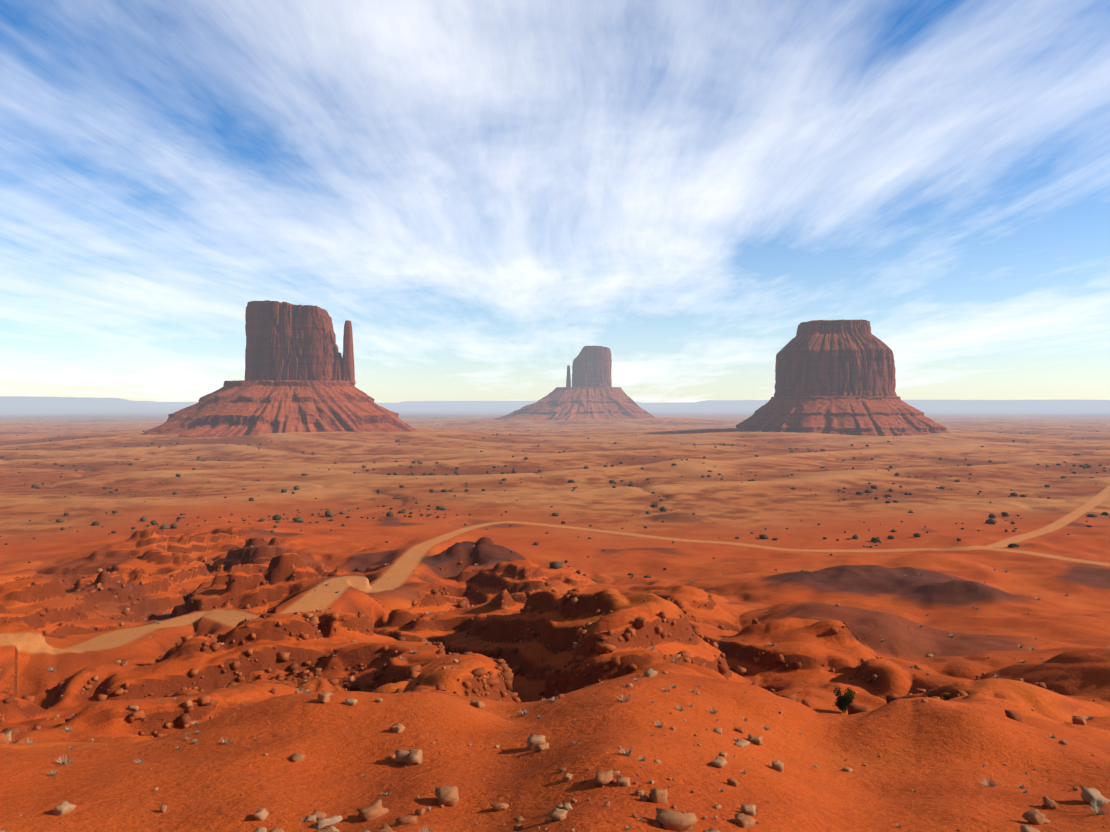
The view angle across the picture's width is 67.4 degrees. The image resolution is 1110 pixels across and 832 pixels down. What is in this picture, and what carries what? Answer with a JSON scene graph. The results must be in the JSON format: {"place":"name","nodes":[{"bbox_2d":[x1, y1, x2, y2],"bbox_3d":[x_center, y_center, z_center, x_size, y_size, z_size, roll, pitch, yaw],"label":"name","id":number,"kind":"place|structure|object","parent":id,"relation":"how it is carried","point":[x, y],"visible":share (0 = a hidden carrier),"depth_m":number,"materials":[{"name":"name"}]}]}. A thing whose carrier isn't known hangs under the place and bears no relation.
{"place":"outdoors","nodes":[
{"label":"outdoors","id":0,"kind":"place"},
{"bbox_2d":[0,396,1109,831],"bbox_3d":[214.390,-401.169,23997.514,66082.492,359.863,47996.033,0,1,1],"label":"desert ground","id":1,"kind":"structure","parent":0,"point":[210,776],"depth_m":147.44,"materials":[{"name":"orange sand"}]},
{"bbox_2d":[142,300,416,436],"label":"butte","id":2,"kind":"object","parent":1,"relation":"on","point":[299,373],"visible":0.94,"depth_m":1505.44,"materials":[{"name":"brown stone"}]},
{"bbox_2d":[0,529,1059,742],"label":"rocks","id":3,"kind":"object","parent":1,"relation":"on","point":[413,673],"visible":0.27,"depth_m":89.57,"materials":[{"name":"brown stone"}]},
{"bbox_2d":[0,596,1109,831],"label":"boulders","id":4,"kind":"object","parent":1,"relation":"on","point":[664,818],"visible":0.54,"depth_m":29.17,"materials":[{"name":"beige stone"}]},
{"bbox_2d":[0,420,1109,582],"bbox_3d":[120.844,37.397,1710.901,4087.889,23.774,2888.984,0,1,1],"label":"shrubs","id":5,"kind":"object","parent":1,"relation":"on","point":[554,565],"visible":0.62,"depth_m":620.40,"materials":[{"name":"green plant"}]},
{"bbox_2d":[0,511,1109,577],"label":"hill shrubs","id":6,"kind":"object","parent":1,"relation":"on","point":[646,576],"depth_m":397.37,"materials":[{"name":"green plant"}]},
{"bbox_2d":[14,546,1109,831],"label":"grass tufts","id":7,"kind":"object","parent":1,"relation":"on","point":[992,784],"visible":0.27,"depth_m":46.12,"materials":[{"name":"plant"}]},
{"bbox_2d":[494,345,654,419],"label":"butte","id":8,"kind":"object","parent":1,"relation":"on","point":[591,393],"visible":0.88,"depth_m":3006.64,"materials":[{"name":"brown stone"}]},
{"bbox_2d":[736,319,950,435],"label":"butte","id":9,"kind":"object","parent":1,"relation":"on","point":[835,377],"visible":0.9,"depth_m":1590.72,"materials":[{"name":"brown stone"}]},
{"bbox_2d":[833,686,854,712],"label":"juniper bush","id":10,"kind":"object","parent":1,"relation":"on","point":[841,704],"depth_m":72.21,"materials":[{"name":"green plant"}]},
{"bbox_2d":[1008,543,1018,547],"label":"car","id":11,"kind":"object","parent":1,"relation":"on","point":[1012,545],"visible":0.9,"depth_m":353.24,"materials":[{"name":"grey paint"}]},
{"bbox_2d":[0,0,1109,402],"label":"sky","id":12,"kind":"structure","parent":0,"point":[489,193],"materials":[{"name":"blue"}]}
]}

